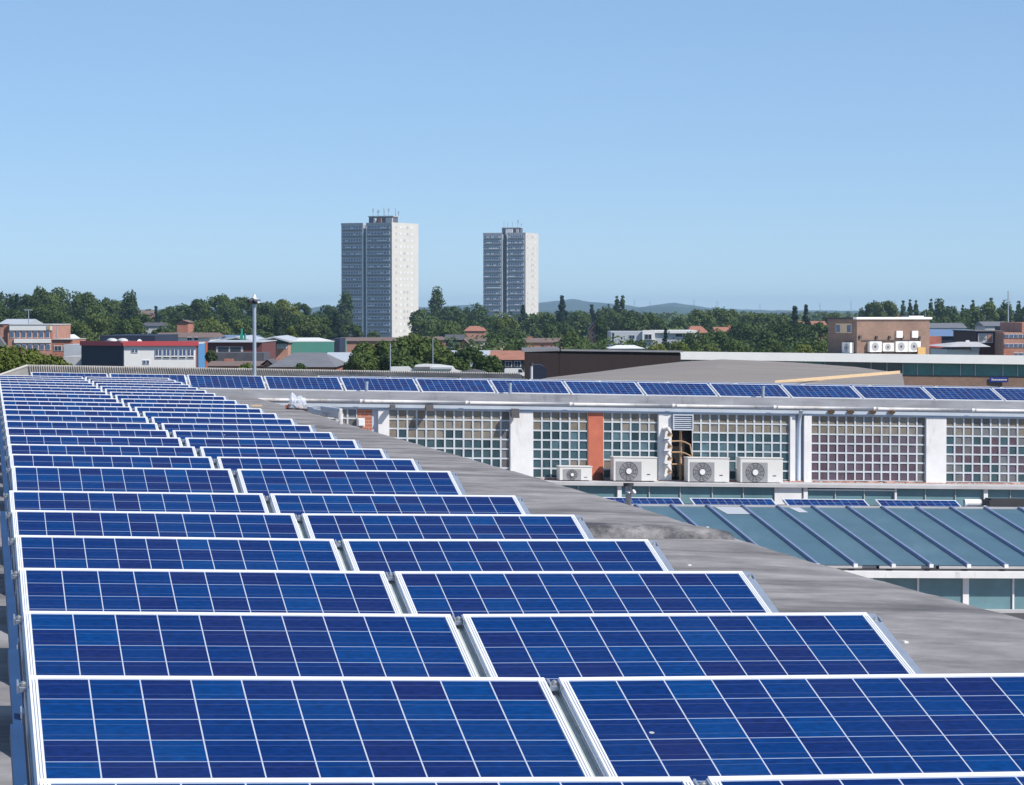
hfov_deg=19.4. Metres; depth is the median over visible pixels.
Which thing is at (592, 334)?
brick house
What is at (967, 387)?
solar panel
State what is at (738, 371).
grey roof building
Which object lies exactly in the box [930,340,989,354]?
pavilion
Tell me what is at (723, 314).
broadleaf tree
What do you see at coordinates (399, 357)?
broadleaf tree
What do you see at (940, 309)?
oval tree
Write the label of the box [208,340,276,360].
maroon workshop
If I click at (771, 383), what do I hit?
solar panel
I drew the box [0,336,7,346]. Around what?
slate gable
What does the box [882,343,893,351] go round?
air conditioner
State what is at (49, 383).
solar panel
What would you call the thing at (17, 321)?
terrace house
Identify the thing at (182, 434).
solar panel
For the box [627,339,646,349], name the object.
bush
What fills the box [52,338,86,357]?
brick annexe
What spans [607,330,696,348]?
modern building
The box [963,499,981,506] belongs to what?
roll
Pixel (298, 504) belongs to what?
solar panel
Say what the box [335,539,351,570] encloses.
panel support
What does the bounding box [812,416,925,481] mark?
glass block window
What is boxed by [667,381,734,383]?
solar panel
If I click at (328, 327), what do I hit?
bush
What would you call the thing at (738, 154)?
sky
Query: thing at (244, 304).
broadleaf tree
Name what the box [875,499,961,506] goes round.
solar panel
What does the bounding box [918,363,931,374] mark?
window
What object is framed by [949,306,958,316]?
oval tree
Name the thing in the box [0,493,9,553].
panel support
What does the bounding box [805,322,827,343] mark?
bush
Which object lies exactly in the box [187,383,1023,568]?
glass block building
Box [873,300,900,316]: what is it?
broadleaf tree
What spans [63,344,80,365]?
pale shed
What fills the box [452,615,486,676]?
panel support
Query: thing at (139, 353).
works building
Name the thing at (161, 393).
solar panel
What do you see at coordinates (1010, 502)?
roof duct
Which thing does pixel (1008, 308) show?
mast
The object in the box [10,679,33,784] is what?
panel support
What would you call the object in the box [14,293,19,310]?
conifer tree
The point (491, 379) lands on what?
solar panel
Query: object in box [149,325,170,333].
bush
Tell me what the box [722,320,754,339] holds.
broadleaf tree
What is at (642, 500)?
solar panel
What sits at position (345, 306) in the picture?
oval tree
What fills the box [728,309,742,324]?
broadleaf tree
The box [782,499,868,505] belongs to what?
solar panel
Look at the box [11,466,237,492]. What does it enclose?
solar panel
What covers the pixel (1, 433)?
panel support
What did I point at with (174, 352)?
window
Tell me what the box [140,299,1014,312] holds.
hills
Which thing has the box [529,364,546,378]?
tank
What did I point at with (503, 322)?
broadleaf tree
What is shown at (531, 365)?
vent pipe
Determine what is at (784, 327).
bush
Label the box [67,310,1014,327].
distant woodland
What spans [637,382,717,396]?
solar panel
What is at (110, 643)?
solar panel
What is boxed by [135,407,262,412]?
solar panel
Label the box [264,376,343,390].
solar panel
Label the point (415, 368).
window
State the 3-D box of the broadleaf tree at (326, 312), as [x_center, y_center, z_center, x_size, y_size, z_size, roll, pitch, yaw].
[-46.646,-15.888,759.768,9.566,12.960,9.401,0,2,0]
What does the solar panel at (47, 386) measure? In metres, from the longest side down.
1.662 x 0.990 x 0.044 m
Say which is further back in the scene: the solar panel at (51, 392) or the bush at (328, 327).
the bush at (328, 327)
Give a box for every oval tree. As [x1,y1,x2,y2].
[118,289,140,319]
[336,290,354,331]
[428,286,445,318]
[592,316,609,349]
[858,307,864,316]
[931,298,946,320]
[944,306,953,317]
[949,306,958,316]
[997,299,1014,321]
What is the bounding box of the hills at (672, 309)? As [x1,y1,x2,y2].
[168,306,1017,319]
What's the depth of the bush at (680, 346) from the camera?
329.45 m
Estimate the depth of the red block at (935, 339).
299.96 m
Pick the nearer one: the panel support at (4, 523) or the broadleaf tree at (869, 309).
the panel support at (4, 523)
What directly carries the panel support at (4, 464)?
on the factory building at (944, 634)
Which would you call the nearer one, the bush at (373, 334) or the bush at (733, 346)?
the bush at (733, 346)
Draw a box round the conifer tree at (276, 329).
[269,310,283,335]
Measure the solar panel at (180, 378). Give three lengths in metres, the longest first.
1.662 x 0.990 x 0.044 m
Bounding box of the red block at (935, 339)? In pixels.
[929,336,942,353]
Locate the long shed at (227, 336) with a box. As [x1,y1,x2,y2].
[222,335,260,338]
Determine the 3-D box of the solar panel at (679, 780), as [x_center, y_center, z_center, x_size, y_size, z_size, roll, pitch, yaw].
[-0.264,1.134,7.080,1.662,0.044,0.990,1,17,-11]
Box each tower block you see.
[341,208,417,336]
[483,220,537,329]
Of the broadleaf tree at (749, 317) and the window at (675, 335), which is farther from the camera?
the broadleaf tree at (749, 317)
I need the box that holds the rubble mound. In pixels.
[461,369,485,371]
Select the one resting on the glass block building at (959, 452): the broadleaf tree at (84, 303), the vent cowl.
the vent cowl
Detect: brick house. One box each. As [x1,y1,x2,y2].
[175,320,193,332]
[459,338,468,348]
[587,322,596,349]
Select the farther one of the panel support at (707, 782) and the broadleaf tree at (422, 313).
the broadleaf tree at (422, 313)
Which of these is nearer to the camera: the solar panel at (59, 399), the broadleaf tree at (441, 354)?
the solar panel at (59, 399)
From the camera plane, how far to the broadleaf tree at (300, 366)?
204.86 m
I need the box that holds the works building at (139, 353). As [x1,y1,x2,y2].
[80,339,207,367]
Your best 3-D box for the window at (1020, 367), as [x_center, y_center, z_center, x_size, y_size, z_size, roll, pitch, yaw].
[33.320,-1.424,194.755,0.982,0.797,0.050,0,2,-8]
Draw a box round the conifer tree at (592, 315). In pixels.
[587,304,596,335]
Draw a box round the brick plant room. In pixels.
[826,316,931,353]
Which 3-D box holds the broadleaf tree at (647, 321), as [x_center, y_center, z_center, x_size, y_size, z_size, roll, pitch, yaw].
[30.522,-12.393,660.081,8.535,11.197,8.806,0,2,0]
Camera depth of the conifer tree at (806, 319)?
599.48 m
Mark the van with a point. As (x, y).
(514, 370)
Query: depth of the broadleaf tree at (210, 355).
244.75 m
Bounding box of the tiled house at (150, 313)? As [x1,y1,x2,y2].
[137,311,154,317]
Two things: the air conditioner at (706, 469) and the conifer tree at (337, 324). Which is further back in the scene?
the conifer tree at (337, 324)
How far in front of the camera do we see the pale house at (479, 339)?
400.47 m
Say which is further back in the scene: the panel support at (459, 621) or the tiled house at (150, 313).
the tiled house at (150, 313)
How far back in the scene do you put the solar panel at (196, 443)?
28.98 m
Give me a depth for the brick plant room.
207.33 m
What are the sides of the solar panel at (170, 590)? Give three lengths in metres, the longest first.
1.662 x 0.990 x 0.045 m
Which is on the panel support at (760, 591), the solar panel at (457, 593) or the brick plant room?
the solar panel at (457, 593)
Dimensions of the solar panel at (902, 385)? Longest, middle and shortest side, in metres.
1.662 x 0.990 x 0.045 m
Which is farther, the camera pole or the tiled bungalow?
the tiled bungalow
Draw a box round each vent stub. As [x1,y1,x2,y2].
[365,381,367,390]
[508,383,511,393]
[761,386,764,397]
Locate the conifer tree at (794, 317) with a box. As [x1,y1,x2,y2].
[789,306,801,343]
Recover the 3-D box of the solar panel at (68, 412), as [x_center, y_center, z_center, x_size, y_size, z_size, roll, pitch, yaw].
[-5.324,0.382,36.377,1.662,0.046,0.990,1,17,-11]
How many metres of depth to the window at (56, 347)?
319.91 m
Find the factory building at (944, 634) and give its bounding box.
[0,394,1023,784]
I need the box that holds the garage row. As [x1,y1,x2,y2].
[158,333,224,342]
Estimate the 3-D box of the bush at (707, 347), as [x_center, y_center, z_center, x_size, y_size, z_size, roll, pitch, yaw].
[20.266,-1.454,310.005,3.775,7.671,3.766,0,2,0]
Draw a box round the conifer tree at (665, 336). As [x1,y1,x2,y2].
[661,327,669,349]
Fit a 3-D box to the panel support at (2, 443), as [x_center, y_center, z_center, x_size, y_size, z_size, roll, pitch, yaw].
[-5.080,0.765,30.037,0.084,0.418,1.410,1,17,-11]
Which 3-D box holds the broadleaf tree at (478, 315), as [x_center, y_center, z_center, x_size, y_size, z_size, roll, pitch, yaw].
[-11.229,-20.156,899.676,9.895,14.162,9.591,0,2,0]
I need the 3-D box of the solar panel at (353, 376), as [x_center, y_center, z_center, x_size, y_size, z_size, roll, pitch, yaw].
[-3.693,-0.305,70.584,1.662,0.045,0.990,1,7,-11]
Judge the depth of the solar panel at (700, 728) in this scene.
9.50 m
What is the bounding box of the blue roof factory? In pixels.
[930,329,969,347]
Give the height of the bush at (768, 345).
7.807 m
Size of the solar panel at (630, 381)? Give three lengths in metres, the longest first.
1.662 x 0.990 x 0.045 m
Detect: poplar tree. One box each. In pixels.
[613,295,620,313]
[618,295,626,314]
[899,300,906,316]
[907,299,913,315]
[913,300,919,315]
[928,299,933,311]
[1013,301,1021,321]
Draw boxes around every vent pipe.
[529,363,533,378]
[623,483,635,505]
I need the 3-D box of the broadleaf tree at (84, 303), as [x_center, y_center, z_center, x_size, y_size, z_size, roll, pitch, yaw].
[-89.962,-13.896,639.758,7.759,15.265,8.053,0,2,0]
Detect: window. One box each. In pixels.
[39,331,43,337]
[45,331,49,337]
[54,345,61,350]
[155,349,161,358]
[163,349,169,358]
[171,349,177,358]
[179,349,185,358]
[187,349,193,358]
[216,346,242,351]
[277,344,286,348]
[300,408,356,425]
[389,410,509,469]
[414,367,429,369]
[505,361,511,366]
[514,361,520,366]
[533,412,587,477]
[603,413,657,478]
[644,334,651,339]
[674,334,690,336]
[692,414,789,479]
[806,361,823,364]
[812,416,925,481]
[826,362,869,368]
[836,323,851,332]
[871,362,885,370]
[887,363,901,372]
[903,363,916,374]
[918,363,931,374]
[934,363,959,375]
[946,418,1023,482]
[961,364,973,375]
[976,364,1001,375]
[1003,364,1016,375]
[1018,364,1023,376]
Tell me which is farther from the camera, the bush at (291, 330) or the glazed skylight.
the bush at (291, 330)
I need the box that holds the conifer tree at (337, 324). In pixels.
[328,311,345,337]
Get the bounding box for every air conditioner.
[556,465,592,480]
[610,456,657,481]
[684,457,729,482]
[736,457,783,482]
[842,342,853,352]
[867,341,881,352]
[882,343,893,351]
[893,341,907,352]
[907,341,920,352]
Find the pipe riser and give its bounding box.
[671,430,692,479]
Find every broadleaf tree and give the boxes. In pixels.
[0,291,27,310]
[0,299,7,316]
[0,344,34,372]
[18,294,42,313]
[23,347,52,364]
[31,286,60,317]
[45,354,71,364]
[51,287,81,317]
[65,311,110,340]
[71,292,106,325]
[98,297,121,321]
[114,300,125,318]
[157,306,176,330]
[169,303,189,330]
[184,298,211,325]
[197,293,240,318]
[205,350,217,362]
[206,305,241,334]
[231,296,259,325]
[239,363,256,368]
[256,301,281,330]
[267,299,302,331]
[292,302,311,318]
[294,363,306,368]
[313,305,346,338]
[342,352,379,370]
[347,339,397,369]
[377,348,420,370]
[394,333,441,363]
[409,308,439,334]
[422,344,453,363]
[437,306,464,327]
[442,357,471,370]
[451,311,474,331]
[452,346,483,368]
[463,302,489,322]
[474,354,502,372]
[479,315,498,334]
[492,314,520,333]
[524,311,551,337]
[537,314,558,336]
[567,310,591,336]
[594,304,613,320]
[601,310,623,337]
[617,316,641,330]
[622,310,640,324]
[637,312,669,329]
[667,317,688,329]
[683,308,717,332]
[702,306,735,326]
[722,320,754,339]
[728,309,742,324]
[738,324,778,349]
[742,311,765,326]
[751,312,775,335]
[768,313,791,324]
[821,312,838,324]
[862,300,878,316]
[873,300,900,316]
[920,309,936,322]
[934,316,952,322]
[948,313,966,325]
[960,308,982,329]
[969,301,999,329]
[987,307,1007,321]
[1017,306,1023,321]
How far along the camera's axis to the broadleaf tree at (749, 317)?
758.87 m
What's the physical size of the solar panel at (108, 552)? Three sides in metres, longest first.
1.662 x 0.990 x 0.045 m
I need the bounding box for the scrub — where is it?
[151,319,1014,338]
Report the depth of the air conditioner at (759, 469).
66.78 m
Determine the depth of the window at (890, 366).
193.56 m
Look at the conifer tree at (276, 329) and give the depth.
519.64 m
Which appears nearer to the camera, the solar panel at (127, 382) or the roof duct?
the solar panel at (127, 382)
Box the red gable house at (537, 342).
[523,336,562,347]
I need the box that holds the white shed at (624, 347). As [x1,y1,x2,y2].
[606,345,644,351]
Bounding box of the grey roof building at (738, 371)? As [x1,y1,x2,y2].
[544,359,903,384]
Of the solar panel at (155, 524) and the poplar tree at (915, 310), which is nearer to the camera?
the solar panel at (155, 524)
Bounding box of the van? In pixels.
[504,368,523,375]
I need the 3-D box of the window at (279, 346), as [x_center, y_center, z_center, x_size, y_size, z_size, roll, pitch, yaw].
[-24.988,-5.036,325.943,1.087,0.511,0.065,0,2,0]
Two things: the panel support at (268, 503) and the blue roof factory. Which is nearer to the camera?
the panel support at (268, 503)
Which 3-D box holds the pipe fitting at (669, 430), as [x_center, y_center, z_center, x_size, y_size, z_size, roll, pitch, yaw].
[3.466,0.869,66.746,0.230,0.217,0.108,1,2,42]
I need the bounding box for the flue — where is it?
[240,328,242,339]
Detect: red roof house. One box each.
[465,326,481,337]
[475,328,485,337]
[686,326,707,338]
[711,325,730,332]
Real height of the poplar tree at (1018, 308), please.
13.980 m
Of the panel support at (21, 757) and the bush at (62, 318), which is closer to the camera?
the panel support at (21, 757)
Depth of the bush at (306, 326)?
558.02 m
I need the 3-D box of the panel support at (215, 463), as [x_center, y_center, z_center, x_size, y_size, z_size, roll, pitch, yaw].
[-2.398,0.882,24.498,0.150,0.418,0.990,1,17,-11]
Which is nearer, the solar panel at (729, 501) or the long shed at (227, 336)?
the solar panel at (729, 501)
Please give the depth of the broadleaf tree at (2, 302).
639.66 m
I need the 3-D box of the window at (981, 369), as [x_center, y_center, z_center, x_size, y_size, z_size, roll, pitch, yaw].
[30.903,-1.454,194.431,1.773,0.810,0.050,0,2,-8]
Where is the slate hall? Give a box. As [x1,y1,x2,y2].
[268,353,345,369]
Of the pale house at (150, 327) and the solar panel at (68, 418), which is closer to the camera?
the solar panel at (68, 418)
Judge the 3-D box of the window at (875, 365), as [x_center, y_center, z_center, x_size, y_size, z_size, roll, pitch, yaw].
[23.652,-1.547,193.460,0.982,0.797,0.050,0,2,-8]
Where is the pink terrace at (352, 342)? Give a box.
[341,337,398,351]
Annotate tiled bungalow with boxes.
[490,351,523,377]
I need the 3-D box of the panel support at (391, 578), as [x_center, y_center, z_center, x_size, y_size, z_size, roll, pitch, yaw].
[-0.487,1.159,13.350,0.150,0.418,0.990,1,17,-11]
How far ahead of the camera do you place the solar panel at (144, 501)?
19.46 m
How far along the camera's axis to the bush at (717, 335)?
419.11 m
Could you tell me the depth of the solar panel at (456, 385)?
66.85 m
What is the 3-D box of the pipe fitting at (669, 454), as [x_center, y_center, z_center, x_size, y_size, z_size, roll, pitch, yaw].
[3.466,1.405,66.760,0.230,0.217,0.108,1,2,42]
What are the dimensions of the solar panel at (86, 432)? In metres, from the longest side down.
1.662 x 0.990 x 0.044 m
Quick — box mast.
[1007,291,1008,321]
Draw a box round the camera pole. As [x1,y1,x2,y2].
[247,293,260,375]
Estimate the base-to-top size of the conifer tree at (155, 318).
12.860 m
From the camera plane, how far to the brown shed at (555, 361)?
114.44 m
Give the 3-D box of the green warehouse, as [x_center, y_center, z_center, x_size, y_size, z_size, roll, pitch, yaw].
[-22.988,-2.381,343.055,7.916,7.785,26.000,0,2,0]
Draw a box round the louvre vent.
[672,414,693,429]
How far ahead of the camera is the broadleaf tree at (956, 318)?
658.79 m
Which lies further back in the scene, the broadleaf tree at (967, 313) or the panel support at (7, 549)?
the broadleaf tree at (967, 313)
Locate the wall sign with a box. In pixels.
[989,377,1007,381]
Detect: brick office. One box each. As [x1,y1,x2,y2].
[3,324,70,355]
[995,322,1023,354]
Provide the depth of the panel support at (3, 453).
28.27 m
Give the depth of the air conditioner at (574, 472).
66.00 m
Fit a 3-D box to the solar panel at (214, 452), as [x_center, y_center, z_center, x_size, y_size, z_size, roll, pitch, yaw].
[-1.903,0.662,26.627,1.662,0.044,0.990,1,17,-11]
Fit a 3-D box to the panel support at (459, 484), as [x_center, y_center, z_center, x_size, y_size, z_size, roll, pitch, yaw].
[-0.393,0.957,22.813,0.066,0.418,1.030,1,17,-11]
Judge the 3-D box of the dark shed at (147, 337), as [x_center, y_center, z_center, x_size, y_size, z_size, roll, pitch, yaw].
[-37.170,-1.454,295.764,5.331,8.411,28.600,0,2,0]
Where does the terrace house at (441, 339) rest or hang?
on the ground
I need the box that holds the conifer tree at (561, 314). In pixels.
[555,295,568,323]
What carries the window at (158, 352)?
in the works building at (139, 353)
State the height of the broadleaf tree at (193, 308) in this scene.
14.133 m
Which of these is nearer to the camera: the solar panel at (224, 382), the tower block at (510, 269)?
the solar panel at (224, 382)
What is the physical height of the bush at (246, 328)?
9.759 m
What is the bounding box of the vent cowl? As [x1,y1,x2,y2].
[594,473,603,480]
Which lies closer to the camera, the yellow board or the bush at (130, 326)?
the yellow board
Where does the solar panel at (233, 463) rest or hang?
on the panel support at (417, 462)
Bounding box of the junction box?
[357,418,364,425]
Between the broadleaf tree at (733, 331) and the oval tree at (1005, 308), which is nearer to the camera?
the broadleaf tree at (733, 331)
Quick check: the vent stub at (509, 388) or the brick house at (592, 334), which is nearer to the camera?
the vent stub at (509, 388)
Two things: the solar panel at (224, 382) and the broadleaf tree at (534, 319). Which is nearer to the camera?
the solar panel at (224, 382)
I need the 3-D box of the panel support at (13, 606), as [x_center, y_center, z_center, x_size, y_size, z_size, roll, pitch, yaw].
[-2.115,1.188,12.839,0.084,0.418,1.410,1,17,-11]
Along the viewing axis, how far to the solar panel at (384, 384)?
66.52 m
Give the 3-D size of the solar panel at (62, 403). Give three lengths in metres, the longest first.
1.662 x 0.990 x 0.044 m
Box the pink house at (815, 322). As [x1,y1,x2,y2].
[798,321,826,340]
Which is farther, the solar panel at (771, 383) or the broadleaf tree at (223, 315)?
the broadleaf tree at (223, 315)
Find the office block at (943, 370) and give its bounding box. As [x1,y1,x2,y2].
[680,352,1023,386]
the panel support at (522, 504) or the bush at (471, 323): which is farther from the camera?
the bush at (471, 323)
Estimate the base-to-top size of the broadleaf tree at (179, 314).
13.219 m
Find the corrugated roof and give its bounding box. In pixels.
[0,364,522,387]
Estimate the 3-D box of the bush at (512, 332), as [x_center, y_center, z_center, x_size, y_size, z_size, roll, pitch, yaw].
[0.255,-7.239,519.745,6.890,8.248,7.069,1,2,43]
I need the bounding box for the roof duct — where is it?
[982,498,1023,506]
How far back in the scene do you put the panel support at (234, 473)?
22.75 m
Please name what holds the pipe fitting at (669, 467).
attached to the glass block building at (959, 452)
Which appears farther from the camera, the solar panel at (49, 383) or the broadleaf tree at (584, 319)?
the broadleaf tree at (584, 319)
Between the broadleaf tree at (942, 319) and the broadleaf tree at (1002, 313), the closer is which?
the broadleaf tree at (942, 319)
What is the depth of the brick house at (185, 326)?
519.90 m
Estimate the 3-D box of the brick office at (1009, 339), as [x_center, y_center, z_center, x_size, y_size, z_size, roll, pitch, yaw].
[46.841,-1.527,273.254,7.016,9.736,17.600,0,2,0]
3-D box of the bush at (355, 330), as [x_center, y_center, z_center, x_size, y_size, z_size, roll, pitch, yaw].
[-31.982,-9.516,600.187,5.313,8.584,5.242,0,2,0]
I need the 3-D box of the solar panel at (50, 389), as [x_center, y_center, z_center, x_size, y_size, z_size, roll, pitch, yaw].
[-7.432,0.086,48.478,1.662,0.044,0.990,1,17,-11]
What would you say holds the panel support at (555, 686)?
on the factory building at (944, 634)
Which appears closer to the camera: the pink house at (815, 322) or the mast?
the mast
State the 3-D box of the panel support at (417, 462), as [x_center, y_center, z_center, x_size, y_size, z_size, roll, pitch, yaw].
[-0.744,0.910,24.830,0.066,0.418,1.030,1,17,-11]
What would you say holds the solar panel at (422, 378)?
on the glass block building at (959, 452)
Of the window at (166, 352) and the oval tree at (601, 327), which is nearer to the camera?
the window at (166, 352)
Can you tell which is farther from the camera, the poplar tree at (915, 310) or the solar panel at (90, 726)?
the poplar tree at (915, 310)
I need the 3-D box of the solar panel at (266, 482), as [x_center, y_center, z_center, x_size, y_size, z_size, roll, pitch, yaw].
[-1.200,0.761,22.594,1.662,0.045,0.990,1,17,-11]
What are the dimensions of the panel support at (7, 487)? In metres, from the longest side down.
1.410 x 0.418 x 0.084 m
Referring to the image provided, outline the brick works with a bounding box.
[214,335,298,360]
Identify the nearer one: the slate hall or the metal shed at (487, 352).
the slate hall
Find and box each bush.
[0,305,22,322]
[12,311,36,318]
[25,303,68,323]
[46,309,79,323]
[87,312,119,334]
[110,316,147,334]
[136,313,154,326]
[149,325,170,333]
[191,316,231,334]
[224,319,252,334]
[249,315,274,337]
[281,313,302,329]
[284,326,299,337]
[290,315,326,337]
[309,316,335,339]
[341,324,363,336]
[366,330,379,336]
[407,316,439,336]
[422,319,465,336]
[462,321,485,334]
[486,332,508,349]
[497,327,529,346]
[511,342,524,369]
[539,323,564,339]
[552,321,575,337]
[558,329,592,349]
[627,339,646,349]
[647,341,666,349]
[668,341,691,351]
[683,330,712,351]
[693,342,720,351]
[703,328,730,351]
[720,339,755,351]
[754,337,786,352]
[766,322,791,350]
[784,321,810,349]
[786,344,814,352]
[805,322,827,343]
[809,340,827,352]
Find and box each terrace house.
[0,319,42,338]
[408,337,445,348]
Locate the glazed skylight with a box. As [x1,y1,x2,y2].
[631,504,1023,619]
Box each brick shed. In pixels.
[205,359,264,368]
[260,358,277,368]
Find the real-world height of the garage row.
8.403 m
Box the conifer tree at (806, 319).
[801,304,811,343]
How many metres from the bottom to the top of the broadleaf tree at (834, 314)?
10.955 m
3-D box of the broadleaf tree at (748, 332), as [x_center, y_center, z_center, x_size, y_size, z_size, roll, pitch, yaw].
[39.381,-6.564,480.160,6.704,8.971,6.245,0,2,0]
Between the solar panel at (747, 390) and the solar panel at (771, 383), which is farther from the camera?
the solar panel at (771, 383)
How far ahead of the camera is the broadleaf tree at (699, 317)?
717.71 m
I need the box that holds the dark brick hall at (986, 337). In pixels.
[952,330,1002,354]
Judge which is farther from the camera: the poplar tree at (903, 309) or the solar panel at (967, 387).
the poplar tree at (903, 309)
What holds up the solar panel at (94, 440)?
on the panel support
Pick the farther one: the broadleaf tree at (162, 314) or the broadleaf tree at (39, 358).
the broadleaf tree at (162, 314)
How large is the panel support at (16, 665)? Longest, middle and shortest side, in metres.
1.410 x 0.418 x 0.084 m
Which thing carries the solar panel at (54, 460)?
on the panel support at (215, 463)
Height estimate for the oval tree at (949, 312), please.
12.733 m
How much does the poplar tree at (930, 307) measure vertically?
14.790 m
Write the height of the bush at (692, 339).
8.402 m
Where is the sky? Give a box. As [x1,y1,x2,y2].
[0,0,1023,310]
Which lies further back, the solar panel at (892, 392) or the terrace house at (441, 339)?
the terrace house at (441, 339)
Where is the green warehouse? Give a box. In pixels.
[291,338,346,353]
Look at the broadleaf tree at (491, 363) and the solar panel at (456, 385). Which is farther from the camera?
the broadleaf tree at (491, 363)
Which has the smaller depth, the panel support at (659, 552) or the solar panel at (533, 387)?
the panel support at (659, 552)
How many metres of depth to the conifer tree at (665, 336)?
409.83 m
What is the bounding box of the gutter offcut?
[308,406,343,423]
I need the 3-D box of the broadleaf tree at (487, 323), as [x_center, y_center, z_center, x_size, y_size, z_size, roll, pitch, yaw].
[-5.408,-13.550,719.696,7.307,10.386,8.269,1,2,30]
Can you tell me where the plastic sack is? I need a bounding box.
[285,392,306,409]
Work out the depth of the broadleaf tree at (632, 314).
758.67 m
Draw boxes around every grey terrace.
[930,323,966,328]
[974,322,999,329]
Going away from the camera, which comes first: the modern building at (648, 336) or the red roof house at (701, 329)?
the modern building at (648, 336)
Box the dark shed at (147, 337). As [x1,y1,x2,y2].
[100,334,177,340]
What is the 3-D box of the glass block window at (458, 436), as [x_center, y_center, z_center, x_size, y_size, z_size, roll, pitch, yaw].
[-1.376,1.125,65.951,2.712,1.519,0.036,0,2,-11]
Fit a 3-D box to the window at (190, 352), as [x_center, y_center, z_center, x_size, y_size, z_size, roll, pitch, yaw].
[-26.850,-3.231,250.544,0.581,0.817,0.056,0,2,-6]
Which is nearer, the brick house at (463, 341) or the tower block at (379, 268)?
the brick house at (463, 341)
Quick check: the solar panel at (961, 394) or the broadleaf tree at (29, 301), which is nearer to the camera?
the solar panel at (961, 394)
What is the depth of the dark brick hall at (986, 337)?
270.00 m
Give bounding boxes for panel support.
[0,422,4,455]
[0,429,5,468]
[0,436,6,480]
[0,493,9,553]
[1,446,7,492]
[2,456,9,504]
[2,512,12,565]
[3,468,11,510]
[4,537,15,601]
[6,570,20,648]
[8,614,25,723]
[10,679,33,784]
[212,458,217,468]
[231,470,241,492]
[264,495,273,512]
[295,514,308,538]
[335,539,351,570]
[355,440,361,447]
[383,450,389,458]
[386,572,408,613]
[414,460,422,470]
[451,472,466,494]
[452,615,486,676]
[516,497,529,513]
[547,678,603,776]
[575,515,593,538]
[649,540,674,570]
[693,779,711,784]
[743,572,778,612]
[868,614,923,673]
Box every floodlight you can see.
[425,405,433,410]
[510,409,519,417]
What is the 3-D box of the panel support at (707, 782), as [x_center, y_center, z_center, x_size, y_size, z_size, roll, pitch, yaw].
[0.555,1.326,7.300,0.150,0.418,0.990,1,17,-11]
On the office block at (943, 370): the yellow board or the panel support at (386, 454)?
the yellow board
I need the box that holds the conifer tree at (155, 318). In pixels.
[152,305,158,322]
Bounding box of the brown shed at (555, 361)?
[521,347,682,379]
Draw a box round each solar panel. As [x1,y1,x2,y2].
[0,375,82,378]
[0,377,86,380]
[0,379,89,382]
[0,381,93,385]
[0,384,97,387]
[0,387,102,391]
[0,390,106,394]
[0,393,112,397]
[1,396,117,401]
[1,400,124,406]
[2,404,131,411]
[3,409,139,416]
[3,414,148,422]
[4,421,158,429]
[5,428,169,436]
[6,435,181,445]
[7,444,196,456]
[8,490,268,512]
[9,454,214,468]
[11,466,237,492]
[11,510,302,538]
[14,535,344,571]
[18,568,400,616]
[22,611,477,682]
[27,675,593,784]
[31,372,107,377]
[39,776,693,784]
[85,377,169,379]
[88,379,175,381]
[92,381,182,383]
[96,383,189,386]
[100,386,197,389]
[105,389,206,392]
[109,373,187,384]
[110,392,215,395]
[115,395,225,399]
[121,399,236,403]
[127,403,248,407]
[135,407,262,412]
[142,411,277,418]
[151,417,293,424]
[161,423,312,432]
[172,430,333,438]
[185,438,357,448]
[187,375,266,389]
[200,447,385,458]
[217,457,418,470]
[237,469,461,496]
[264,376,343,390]
[270,493,524,515]
[302,513,587,541]
[317,376,386,377]
[340,377,419,391]
[343,539,667,574]
[388,377,457,378]
[395,571,771,617]
[415,378,494,392]
[459,378,526,379]
[463,612,915,681]
[490,380,569,394]
[529,379,595,381]
[559,673,1023,782]
[563,381,643,395]
[598,380,666,382]
[603,497,683,503]
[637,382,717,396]
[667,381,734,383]
[689,498,776,504]
[708,771,1023,784]
[709,383,789,397]
[735,383,801,384]
[781,385,861,398]
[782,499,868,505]
[802,384,867,385]
[852,386,933,399]
[868,385,933,387]
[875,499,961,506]
[922,387,1003,400]
[934,386,999,388]
[992,388,1023,401]
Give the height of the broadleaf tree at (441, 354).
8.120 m
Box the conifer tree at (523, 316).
[518,304,527,330]
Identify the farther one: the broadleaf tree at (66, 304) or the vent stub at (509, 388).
the broadleaf tree at (66, 304)
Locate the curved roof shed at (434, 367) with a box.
[391,364,460,371]
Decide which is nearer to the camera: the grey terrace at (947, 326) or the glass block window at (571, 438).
the glass block window at (571, 438)
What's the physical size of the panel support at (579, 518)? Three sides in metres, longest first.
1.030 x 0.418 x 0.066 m
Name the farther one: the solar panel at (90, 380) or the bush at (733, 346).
the bush at (733, 346)
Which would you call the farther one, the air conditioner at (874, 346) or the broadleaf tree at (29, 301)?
the broadleaf tree at (29, 301)
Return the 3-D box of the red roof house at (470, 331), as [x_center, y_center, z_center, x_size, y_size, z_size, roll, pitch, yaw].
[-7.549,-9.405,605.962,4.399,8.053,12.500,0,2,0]
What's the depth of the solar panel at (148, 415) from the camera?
37.07 m
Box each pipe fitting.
[663,427,671,436]
[663,439,671,448]
[663,451,671,460]
[663,464,671,473]
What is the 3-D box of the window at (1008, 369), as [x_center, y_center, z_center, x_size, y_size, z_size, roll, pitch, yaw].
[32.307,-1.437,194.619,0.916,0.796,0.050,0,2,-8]
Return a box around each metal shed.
[327,352,351,362]
[451,350,500,366]
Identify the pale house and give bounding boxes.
[144,323,167,333]
[466,338,485,348]
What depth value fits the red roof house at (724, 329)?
563.12 m

